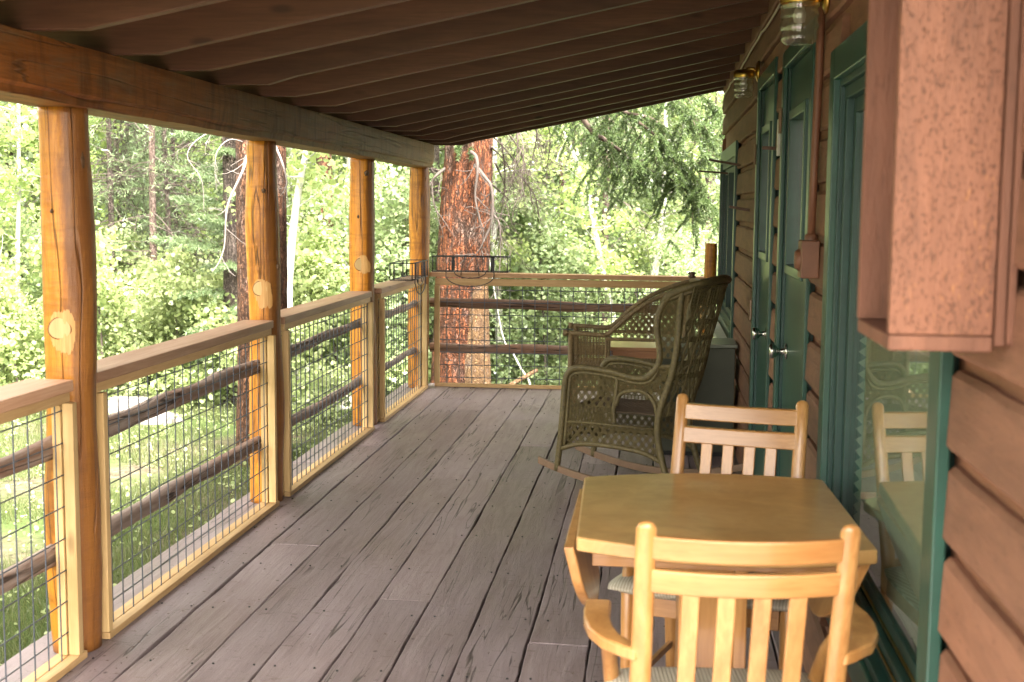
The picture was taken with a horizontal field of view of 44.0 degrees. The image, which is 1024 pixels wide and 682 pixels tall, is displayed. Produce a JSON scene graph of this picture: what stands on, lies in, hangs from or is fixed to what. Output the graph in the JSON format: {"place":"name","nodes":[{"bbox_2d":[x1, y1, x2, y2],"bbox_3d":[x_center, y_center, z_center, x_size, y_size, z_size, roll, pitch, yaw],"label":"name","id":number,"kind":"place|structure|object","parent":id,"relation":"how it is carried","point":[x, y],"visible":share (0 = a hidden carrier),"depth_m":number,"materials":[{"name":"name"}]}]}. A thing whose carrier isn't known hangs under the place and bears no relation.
{"place":"outdoors","nodes":[
{"label":"outdoors","id":0,"kind":"place"},
{"bbox_2d":[0,360,654,665],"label":"ground","id":1,"kind":"structure","parent":0,"point":[37,538],"depth_m":7.54,"materials":[{"name":"plant"}]},
{"bbox_2d":[0,103,39,267],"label":"aspen tree","id":2,"kind":"object","parent":1,"relation":"on","point":[1,148],"visible":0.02,"depth_m":15.57,"materials":[{"name":"green plant"}]},
{"bbox_2d":[0,101,41,352],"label":"aspen tree","id":3,"kind":"object","parent":1,"relation":"on","point":[30,154],"visible":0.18,"depth_m":13.33,"materials":[{"name":"green plant"}]},
{"bbox_2d":[0,299,43,385],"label":"leafy shrub","id":4,"kind":"object","parent":1,"relation":"on","point":[10,344],"visible":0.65,"depth_m":11.81,"materials":[{"name":"green plant"}]},
{"bbox_2d":[0,102,44,378],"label":"aspen tree","id":5,"kind":"object","parent":1,"relation":"on","point":[7,177],"visible":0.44,"depth_m":12.44,"materials":[{"name":"green plant"}]},
{"bbox_2d":[0,101,101,377],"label":"spruce tree","id":6,"kind":"object","parent":1,"relation":"on","point":[22,154],"visible":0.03,"depth_m":15.50,"materials":[{"name":"green plant"}]},
{"bbox_2d":[0,253,114,414],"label":"leafy shrub","id":7,"kind":"object","parent":1,"relation":"on","point":[4,289],"visible":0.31,"depth_m":12.13,"materials":[{"name":"green plant"}]},
{"bbox_2d":[0,101,118,377],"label":"aspen tree","id":8,"kind":"object","parent":1,"relation":"on","point":[35,142],"visible":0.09,"depth_m":15.02,"materials":[{"name":"green plant"}]},
{"bbox_2d":[3,212,130,395],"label":"leafy shrub","id":9,"kind":"object","parent":1,"relation":"on","point":[32,233],"visible":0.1,"depth_m":13.05,"materials":[{"name":"green plant"}]},
{"bbox_2d":[0,104,141,364],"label":"aspen tree","id":10,"kind":"object","parent":1,"relation":"on","point":[33,149],"visible":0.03,"depth_m":15.40,"materials":[{"name":"green plant"}]},
{"bbox_2d":[4,116,172,312],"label":"pine tree","id":11,"kind":"object","parent":1,"relation":"on","point":[110,194],"visible":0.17,"depth_m":14.69,"materials":[{"name":"green plant"}]},
{"bbox_2d":[22,106,171,276],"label":"pine tree","id":12,"kind":"object","parent":1,"relation":"on","point":[123,175],"visible":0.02,"depth_m":17.58,"materials":[{"name":"green plant"}]},
{"bbox_2d":[3,206,211,410],"bbox_3d":[-4.167,-0.090,12.688,1.941,2.585,2.167,1,6,5],"label":"leafy shrub","id":13,"kind":"object","parent":1,"relation":"on","point":[106,281],"visible":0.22,"depth_m":12.61,"materials":[{"name":"green plant"}]},
{"bbox_2d":[2,102,223,305],"bbox_3d":[-3.992,-4.032,13.554,3.317,10.094,3.462,1,6,6],"label":"pine tree","id":14,"kind":"object","parent":1,"relation":"on","point":[152,214],"visible":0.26,"depth_m":13.70,"materials":[{"name":"green plant"}]},
{"bbox_2d":[108,396,146,413],"bbox_3d":[-3.661,0.715,11.941,0.761,0.408,0.700,1,6,6],"label":"boulder","id":15,"kind":"object","parent":1,"relation":"on","point":[113,404],"visible":0.22,"depth_m":11.73,"materials":[{"name":"stone"}]},
{"bbox_2d":[39,120,219,272],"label":"pine tree","id":16,"kind":"object","parent":1,"relation":"on","point":[118,208],"visible":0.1,"depth_m":16.11,"materials":[{"name":"green plant"}]},
{"bbox_2d":[92,119,179,255],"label":"pine tree","id":17,"kind":"object","parent":1,"relation":"on","point":[136,177],"visible":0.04,"depth_m":20.48,"materials":[{"name":"green plant"}]},
{"bbox_2d":[98,217,178,291],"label":"leafy shrub","id":18,"kind":"object","parent":1,"relation":"on","point":[132,238],"visible":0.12,"depth_m":15.29,"materials":[{"name":"green plant"}]},
{"bbox_2d":[90,120,201,265],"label":"pine tree","id":19,"kind":"object","parent":1,"relation":"on","point":[121,153],"visible":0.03,"depth_m":18.52,"materials":[{"name":"green plant"}]},
{"bbox_2d":[88,117,206,242],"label":"spruce tree","id":20,"kind":"object","parent":1,"relation":"on","point":[135,162],"depth_m":23.21,"materials":[{"name":"green plant"}]},
{"bbox_2d":[89,120,222,293],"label":"pine tree","id":21,"kind":"object","parent":1,"relation":"on","point":[168,221],"visible":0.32,"depth_m":15.01,"materials":[{"name":"green plant"}]},
{"bbox_2d":[91,117,222,276],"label":"pine tree","id":22,"kind":"object","parent":1,"relation":"on","point":[184,190],"visible":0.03,"depth_m":17.89,"materials":[{"name":"green plant"}]},
{"bbox_2d":[101,251,213,395],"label":"leafy shrub","id":23,"kind":"object","parent":1,"relation":"on","point":[141,262],"visible":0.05,"depth_m":13.08,"materials":[{"name":"green plant"}]},
{"bbox_2d":[97,246,218,386],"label":"leafy shrub","id":24,"kind":"object","parent":1,"relation":"on","point":[175,251],"visible":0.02,"depth_m":13.39,"materials":[{"name":"green plant"}]},
{"bbox_2d":[95,127,223,274],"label":"pine tree","id":25,"kind":"object","parent":1,"relation":"on","point":[172,209],"visible":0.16,"depth_m":15.84,"materials":[{"name":"green plant"}]},
{"bbox_2d":[138,412,184,424],"bbox_3d":[-3.142,0.729,11.163,0.466,0.233,0.336,3,7,23],"label":"boulder","id":26,"kind":"object","parent":1,"relation":"on","point":[163,416],"visible":0.18,"depth_m":11.06,"materials":[{"name":"stone"}]},
{"bbox_2d":[97,241,230,411],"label":"leafy shrub","id":27,"kind":"object","parent":1,"relation":"on","point":[163,288],"visible":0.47,"depth_m":12.17,"materials":[{"name":"green plant"}]},
{"bbox_2d":[112,127,221,270],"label":"pine tree","id":28,"kind":"object","parent":1,"relation":"on","point":[180,189],"visible":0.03,"depth_m":19.49,"materials":[{"name":"green plant"}]},
{"bbox_2d":[116,127,222,272],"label":"spruce tree","id":29,"kind":"object","parent":1,"relation":"on","point":[162,180],"visible":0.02,"depth_m":21.91,"materials":[{"name":"green plant"}]},
{"bbox_2d":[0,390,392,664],"bbox_3d":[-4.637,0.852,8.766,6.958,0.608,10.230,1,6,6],"label":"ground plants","id":30,"kind":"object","parent":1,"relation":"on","point":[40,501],"visible":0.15,"depth_m":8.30,"materials":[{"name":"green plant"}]},
{"bbox_2d":[178,249,223,364],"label":"leafy shrub","id":31,"kind":"object","parent":1,"relation":"on","point":[219,277],"visible":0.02,"depth_m":13.76,"materials":[{"name":"green plant"}]},
{"bbox_2d":[147,136,296,287],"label":"aspen tree","id":32,"kind":"object","parent":1,"relation":"on","point":[207,190],"visible":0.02,"depth_m":16.95,"materials":[{"name":"green plant"}]},
{"bbox_2d":[148,130,303,408],"bbox_3d":[-2.800,-2.933,12.128,1.587,7.851,1.460,-1,6,-16],"label":"spruce tree","id":33,"kind":"object","parent":1,"relation":"on","point":[227,150],"visible":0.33,"depth_m":12.21,"materials":[{"name":"green plant"}]},
{"bbox_2d":[174,134,296,466],"bbox_3d":[-1.647,-4.017,7.903,0.775,10.800,0.774,5,8,39],"label":"pine tree","id":34,"kind":"object","parent":1,"relation":"on","point":[242,279],"visible":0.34,"depth_m":8.43,"materials":[{"name":"brown plant"}]},
{"bbox_2d":[144,285,328,408],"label":"leafy shrub","id":35,"kind":"object","parent":1,"relation":"on","point":[218,313],"visible":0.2,"depth_m":12.17,"materials":[{"name":"green plant"}]},
{"bbox_2d":[193,141,334,260],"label":"aspen tree","id":36,"kind":"object","parent":1,"relation":"on","point":[211,189],"depth_m":16.28,"materials":[{"name":"green plant"}]},
{"bbox_2d":[203,301,352,430],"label":"leafy shrub","id":37,"kind":"object","parent":1,"relation":"on","point":[319,352],"visible":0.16,"depth_m":10.88,"materials":[{"name":"green plant"}]},
{"bbox_2d":[169,137,408,285],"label":"aspen tree","id":38,"kind":"object","parent":1,"relation":"on","point":[289,152],"visible":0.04,"depth_m":14.59,"materials":[{"name":"green plant"}]},
{"bbox_2d":[221,149,376,404],"bbox_3d":[-1.672,-2.461,10.804,1.831,6.969,1.505,4,7,33],"label":"aspen tree","id":39,"kind":"object","parent":1,"relation":"on","point":[302,173],"visible":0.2,"depth_m":11.02,"materials":[{"name":"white plant"}]},
{"bbox_2d":[316,152,336,375],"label":"pine tree","id":40,"kind":"object","parent":1,"relation":"on","point":[321,163],"visible":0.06,"depth_m":13.64,"materials":[{"name":"green plant"}]},
{"bbox_2d":[287,149,396,356],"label":"aspen tree","id":41,"kind":"object","parent":1,"relation":"on","point":[341,166],"visible":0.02,"depth_m":14.18,"materials":[{"name":"green plant"}]},
{"bbox_2d":[286,153,405,351],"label":"aspen tree","id":42,"kind":"object","parent":1,"relation":"on","point":[312,215],"depth_m":15.21,"materials":[{"name":"green plant"}]},
{"bbox_2d":[293,243,406,390],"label":"leafy shrub","id":43,"kind":"object","parent":1,"relation":"on","point":[302,286],"visible":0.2,"depth_m":12.44,"materials":[{"name":"green plant"}]},
{"bbox_2d":[293,208,430,387],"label":"leafy shrub","id":44,"kind":"object","parent":1,"relation":"on","point":[322,254],"visible":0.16,"depth_m":12.56,"materials":[{"name":"green plant"}]},
{"bbox_2d":[286,160,439,396],"bbox_3d":[-1.520,-0.383,13.251,2.211,3.253,2.515,1,6,4],"label":"leafy shrub","id":45,"kind":"object","parent":1,"relation":"on","point":[391,179],"visible":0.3,"depth_m":12.80,"materials":[{"name":"green plant"}]},
{"bbox_2d":[331,184,497,395],"bbox_3d":[-1.283,-0.301,13.779,2.263,2.927,1.990,-4,7,-34],"label":"leafy shrub","id":46,"kind":"object","parent":1,"relation":"on","point":[405,218],"visible":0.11,"depth_m":13.50,"materials":[{"name":"green plant"}]},
{"bbox_2d":[340,182,508,383],"bbox_3d":[-1.106,-0.349,14.303,2.006,2.951,2.282,-4,7,-35],"label":"leafy shrub","id":47,"kind":"object","parent":1,"relation":"on","point":[432,245],"depth_m":14.08,"materials":[{"name":"green plant"}]},
{"bbox_2d":[378,138,547,369],"bbox_3d":[-1.017,-3.668,15.581,3.025,8.834,3.272,-3,7,-29],"label":"spruce tree","id":48,"kind":"object","parent":1,"relation":"on","point":[437,160],"visible":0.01,"depth_m":15.55,"materials":[{"name":"green plant"}]},
{"bbox_2d":[465,278,490,383],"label":"pine tree","id":49,"kind":"object","parent":1,"relation":"on","point":[476,318],"visible":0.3,"depth_m":12.34,"materials":[{"name":"beige plant"}]},
{"bbox_2d":[431,286,567,384],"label":"leafy shrub","id":50,"kind":"object","parent":1,"relation":"on","point":[491,292],"visible":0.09,"depth_m":13.98,"materials":[{"name":"green plant"}]},
{"bbox_2d":[489,152,530,384],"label":"aspen tree","id":51,"kind":"object","parent":1,"relation":"on","point":[518,364],"visible":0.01,"depth_m":13.05,"materials":[{"name":"white plant"}]},
{"bbox_2d":[430,131,596,383],"bbox_3d":[-0.006,-2.525,13.550,1.803,6.931,1.784,5,8,39],"label":"aspen tree","id":52,"kind":"object","parent":1,"relation":"on","point":[518,249],"visible":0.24,"depth_m":13.49,"materials":[{"name":"green plant"}]},
{"bbox_2d":[440,109,632,237],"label":"aspen tree","id":53,"kind":"object","parent":1,"relation":"on","point":[500,184],"visible":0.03,"depth_m":16.34,"materials":[{"name":"green plant"}]},
{"bbox_2d":[490,245,592,379],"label":"leafy shrub","id":54,"kind":"object","parent":1,"relation":"on","point":[552,328],"visible":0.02,"depth_m":14.78,"materials":[{"name":"green plant"}]},
{"bbox_2d":[489,232,620,368],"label":"leafy shrub","id":55,"kind":"object","parent":1,"relation":"on","point":[571,296],"visible":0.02,"depth_m":14.98,"materials":[{"name":"green plant"}]},
{"bbox_2d":[488,198,634,384],"bbox_3d":[0.324,-0.294,14.126,2.064,2.670,1.815,1,6,6],"label":"leafy shrub","id":56,"kind":"object","parent":1,"relation":"on","point":[528,325],"visible":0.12,"depth_m":13.85,"materials":[{"name":"green plant"}]},
{"bbox_2d":[489,180,646,385],"bbox_3d":[0.360,-0.331,13.728,2.233,2.888,1.963,5,7,36],"label":"leafy shrub","id":57,"kind":"object","parent":1,"relation":"on","point":[556,233],"visible":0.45,"depth_m":13.56,"materials":[{"name":"green plant"}]},
{"bbox_2d":[497,108,649,335],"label":"aspen tree","id":58,"kind":"object","parent":1,"relation":"on","point":[595,234],"visible":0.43,"depth_m":13.73,"materials":[{"name":"green plant"}]},
{"bbox_2d":[490,118,658,338],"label":"pine tree","id":59,"kind":"object","parent":1,"relation":"on","point":[562,183],"visible":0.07,"depth_m":14.67,"materials":[{"name":"green plant"}]},
{"bbox_2d":[430,95,724,382],"bbox_3d":[0.154,-3.829,12.877,2.782,10.200,4.960,-3,7,-31],"label":"pine tree","id":60,"kind":"object","parent":1,"relation":"on","point":[466,214],"visible":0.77,"depth_m":12.09,"materials":[{"name":"green plant"}]},
{"bbox_2d":[506,178,664,358],"bbox_3d":[0.936,-0.493,15.270,2.059,3.029,2.342,-4,8,-36],"label":"leafy shrub","id":61,"kind":"object","parent":1,"relation":"on","point":[589,230],"visible":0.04,"depth_m":15.10,"materials":[{"name":"green plant"}]},
{"bbox_2d":[500,111,671,242],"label":"aspen tree","id":62,"kind":"object","parent":1,"relation":"on","point":[554,178],"visible":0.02,"depth_m":16.06,"materials":[{"name":"green plant"}]},
{"bbox_2d":[521,413,653,670],"bbox_3d":[-0.291,1.456,4.575,2.480,0.845,11.670,1,6,6],"label":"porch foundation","id":63,"kind":"object","parent":1,"relation":"on","point":[602,566],"depth_m":5.24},
{"bbox_2d":[0,383,805,681],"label":"porch floor","id":64,"kind":"structure","parent":63,"relation":"on","point":[358,590],"depth_m":5.01,"materials":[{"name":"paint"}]},
{"bbox_2d":[0,379,87,681],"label":"railing panel","id":65,"kind":"object","parent":64,"relation":"on","point":[26,398],"visible":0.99,"depth_m":3.94,"materials":[{"name":"wood"}]},
{"bbox_2d":[37,107,101,652],"bbox_3d":[-1.424,0.133,4.075,0.184,1.760,0.182,1,6,6],"label":"porch post","id":66,"kind":"object","parent":64,"relation":"on","point":[69,260],"visible":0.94,"depth_m":3.99,"materials":[{"name":"orange wood"}]},
{"bbox_2d":[96,320,279,638],"bbox_3d":[-1.309,0.442,5.219,0.166,0.903,2.076,1,6,6],"label":"railing panel","id":67,"kind":"object","parent":64,"relation":"on","point":[121,368],"visible":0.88,"depth_m":4.97,"materials":[{"name":"wood"}]},
{"bbox_2d":[245,140,284,503],"bbox_3d":[-1.202,-0.087,6.161,0.180,1.760,0.181,1,6,6],"label":"porch post","id":68,"kind":"object","parent":64,"relation":"on","point":[262,234],"visible":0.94,"depth_m":6.07,"materials":[{"name":"orange wood"}]},
{"bbox_2d":[281,291,374,496],"bbox_3d":[-1.066,0.217,7.345,0.166,0.903,2.172,1,6,6],"label":"railing panel","id":69,"kind":"object","parent":64,"relation":"on","point":[298,315],"visible":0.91,"depth_m":7.15,"materials":[{"name":"wood"}]},
{"bbox_2d":[349,158,376,425],"bbox_3d":[-0.982,-0.319,8.348,0.183,1.760,0.188,1,6,6],"label":"porch post","id":70,"kind":"object","parent":64,"relation":"on","point":[362,236],"visible":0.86,"depth_m":8.25,"materials":[{"name":"orange wood"}]},
{"bbox_2d":[67,389,714,680],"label":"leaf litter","id":71,"kind":"object","parent":64,"relation":"on","point":[391,558],"visible":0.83,"depth_m":5.42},
{"bbox_2d":[374,276,427,421],"bbox_3d":[-0.838,0.007,9.336,0.166,0.903,1.741,1,6,6],"label":"railing panel","id":72,"kind":"object","parent":64,"relation":"on","point":[388,288],"visible":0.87,"depth_m":9.14,"materials":[{"name":"wood"}]},
{"bbox_2d":[389,259,427,293],"bbox_3d":[-0.752,-0.465,9.297,0.173,0.243,0.608,1,6,6],"label":"wire basket","id":73,"kind":"object","parent":72,"relation":"attached to","point":[416,275],"visible":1,"depth_m":9.21,"materials":[{"name":"metal"}]},
{"bbox_2d":[92,388,719,681],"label":"floor nails","id":74,"kind":"object","parent":64,"relation":"on","point":[391,569],"visible":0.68,"depth_m":5.12,"materials":[{"name":"black metal"}]},
{"bbox_2d":[407,167,429,387],"bbox_3d":[-0.745,-0.505,10.112,0.183,1.760,0.175,1,6,6],"label":"porch post","id":75,"kind":"object","parent":64,"relation":"on","point":[419,215],"visible":0.7,"depth_m":10.01,"materials":[{"name":"wood"}]},
{"bbox_2d":[429,272,704,388],"bbox_3d":[0.440,-0.079,10.141,2.232,0.923,0.151,1,6,6],"label":"railing panel","id":76,"kind":"object","parent":64,"relation":"on","point":[436,346],"visible":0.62,"depth_m":10.14,"materials":[{"name":"wood"}]},
{"bbox_2d":[432,255,510,286],"bbox_3d":[-0.324,-0.557,10.091,0.608,0.242,0.173,1,6,6],"label":"wire basket","id":77,"kind":"object","parent":76,"relation":"attached to","point":[493,271],"visible":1,"depth_m":10.03,"materials":[{"name":"metal"}]},
{"bbox_2d":[563,272,700,425],"bbox_3d":[0.824,0.043,8.608,0.916,1.015,0.572,1,6,6],"label":"wicker armchair","id":78,"kind":"object","parent":64,"relation":"on","point":[577,347],"visible":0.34,"depth_m":8.37,"materials":[{"name":"wicker"}]},
{"bbox_2d":[610,341,656,387],"bbox_3d":[1.010,0.256,9.233,0.620,0.460,0.420,1,6,6],"label":"side table","id":79,"kind":"object","parent":64,"relation":"on","point":[635,349],"visible":0.16,"depth_m":9.06,"materials":[{"name":"wood"}]},
{"bbox_2d":[538,275,742,480],"bbox_3d":[0.726,0.196,6.670,1.070,1.115,0.511,4,7,28],"label":"rocking chair","id":80,"kind":"object","parent":64,"relation":"on","point":[711,291],"visible":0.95,"depth_m":6.54,"materials":[{"name":"brown wicker"}]},
{"bbox_2d":[659,337,737,455],"bbox_3d":[1.092,0.329,7.584,0.471,0.666,0.375,1,6,6],"label":"storage cabinet","id":81,"kind":"object","parent":64,"relation":"on","point":[716,386],"visible":0.23,"depth_m":7.39,"materials":[{"name":"silver metal"}]},
{"bbox_2d":[608,393,808,669],"bbox_3d":[0.582,0.639,3.518,0.558,0.906,0.557,3,6,20],"label":"armchair","id":82,"kind":"object","parent":64,"relation":"on","point":[728,439],"visible":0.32,"depth_m":3.68,"materials":[{"name":"brown wood"}]},
{"bbox_2d":[702,243,716,337],"bbox_3d":[1.545,-0.178,9.956,0.110,1.179,0.102,1,6,6],"label":"porch post","id":83,"kind":"object","parent":64,"relation":"on","point":[710,266],"visible":0.3,"depth_m":9.87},
{"bbox_2d":[564,473,877,667],"bbox_3d":[0.484,0.767,3.129,0.679,0.727,0.812,1,6,6],"label":"drop leaf table","id":84,"kind":"object","parent":64,"relation":"on","point":[611,513],"visible":0.73,"depth_m":3.01,"materials":[{"name":"brown wood"}]},
{"bbox_2d":[583,521,878,681],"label":"armchair","id":85,"kind":"object","parent":64,"relation":"on","point":[839,651],"visible":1,"depth_m":2.29,"materials":[{"name":"brown wood"}]},
{"bbox_2d":[558,239,662,339],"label":"leafy shrub","id":86,"kind":"object","parent":1,"relation":"on","point":[628,270],"visible":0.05,"depth_m":14.80,"materials":[{"name":"green plant"}]},
{"bbox_2d":[579,312,647,381],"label":"leafy shrub","id":87,"kind":"object","parent":1,"relation":"on","point":[609,320],"visible":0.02,"depth_m":13.63,"materials":[{"name":"green plant"}]},
{"bbox_2d":[530,102,706,339],"bbox_3d":[1.200,-4.037,14.067,3.416,10.006,3.126,1,6,6],"label":"pine tree","id":88,"kind":"object","parent":1,"relation":"on","point":[604,195],"visible":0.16,"depth_m":14.36,"materials":[{"name":"green plant"}]},
{"bbox_2d":[556,105,717,251],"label":"aspen tree","id":89,"kind":"object","parent":1,"relation":"on","point":[625,180],"depth_m":16.57,"materials":[{"name":"green plant"}]},
{"bbox_2d":[570,168,718,336],"bbox_3d":[1.958,-0.548,15.337,2.560,3.312,2.251,1,6,9],"label":"leafy shrub","id":90,"kind":"object","parent":1,"relation":"on","point":[669,222],"visible":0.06,"depth_m":15.10,"materials":[{"name":"green plant"}]},
{"bbox_2d":[587,95,720,337],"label":"aspen tree","id":91,"kind":"object","parent":1,"relation":"on","point":[650,230],"visible":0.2,"depth_m":14.27,"materials":[{"name":"green plant"}]},
{"bbox_2d":[600,91,724,275],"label":"aspen tree","id":92,"kind":"object","parent":1,"relation":"on","point":[670,122],"depth_m":16.43,"materials":[{"name":"green plant"}]},
{"bbox_2d":[611,201,717,275],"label":"leafy shrub","id":93,"kind":"object","parent":1,"relation":"on","point":[662,262],"visible":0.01,"depth_m":15.73,"materials":[{"name":"green plant"}]},
{"bbox_2d":[625,225,717,337],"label":"leafy shrub","id":94,"kind":"object","parent":1,"relation":"on","point":[686,269],"visible":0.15,"depth_m":13.54,"materials":[{"name":"green plant"}]},
{"bbox_2d":[627,91,724,268],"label":"pine tree","id":95,"kind":"object","parent":1,"relation":"on","point":[707,179],"visible":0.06,"depth_m":16.14,"materials":[{"name":"green plant"}]},
{"bbox_2d":[706,0,1023,681],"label":"cabin","id":96,"kind":"object","parent":1,"relation":"on","point":[915,461],"visible":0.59,"depth_m":3.25,"materials":[{"name":"brown paint"}]},
{"bbox_2d":[0,0,768,167],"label":"porch roof","id":97,"kind":"structure","parent":96,"relation":"attached to","point":[408,83],"depth_m":5.38,"materials":[{"name":"wood"}]},
{"bbox_2d":[706,140,740,337],"bbox_3d":[1.491,-0.705,8.884,0.165,1.295,1.900,1,6,6],"label":"window","id":98,"kind":"structure","parent":96,"relation":"in","point":[725,325],"depth_m":8.86,"materials":[{"name":"teal paint"}]},
{"bbox_2d":[733,61,759,97],"bbox_3d":[1.168,-1.307,6.327,0.126,0.183,0.106,1,6,6],"label":"wall lamp","id":99,"kind":"object","parent":96,"relation":"attached to","point":[749,72],"visible":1,"depth_m":6.30,"materials":[{"name":"gold metal"}]},
{"bbox_2d":[722,3,779,109],"bbox_3d":[1.178,-1.419,5.915,0.012,0.111,7.452,1,6,6],"label":"cable","id":100,"kind":"object","parent":96,"relation":"attached to","point":[763,30],"visible":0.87,"depth_m":6.45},
{"bbox_2d":[748,57,781,475],"bbox_3d":[1.167,-0.205,5.887,0.110,2.087,0.940,1,6,6],"label":"door","id":101,"kind":"structure","parent":96,"relation":"in","point":[761,306],"depth_m":6.09,"materials":[{"name":"teal paint"}]},
{"bbox_2d":[769,15,817,476],"bbox_3d":[1.021,-0.057,4.606,0.110,2.062,1.005,1,6,6],"label":"door","id":102,"kind":"structure","parent":96,"relation":"in","point":[792,336],"depth_m":4.82,"materials":[{"name":"teal paint"}]},
{"bbox_2d":[779,0,829,45],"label":"wall lamp","id":103,"kind":"object","parent":96,"relation":"attached to","point":[799,15],"visible":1,"depth_m":3.77,"materials":[{"name":"gold metal"}]},
{"bbox_2d":[794,3,824,278],"bbox_3d":[0.908,-0.750,3.840,0.071,1.115,0.090,1,6,6],"label":"electrical box","id":104,"kind":"object","parent":96,"relation":"attached to","point":[806,258],"visible":1,"depth_m":3.85,"materials":[{"name":"metal"}]},
{"bbox_2d":[816,20,959,681],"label":"window","id":105,"kind":"structure","parent":96,"relation":"in","point":[883,452],"depth_m":2.96,"materials":[{"name":"teal paint"}]},
{"bbox_2d":[857,0,1023,351],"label":"wall case","id":106,"kind":"object","parent":96,"relation":"attached to","point":[942,164],"depth_m":1.76,"materials":[{"name":"wood"}]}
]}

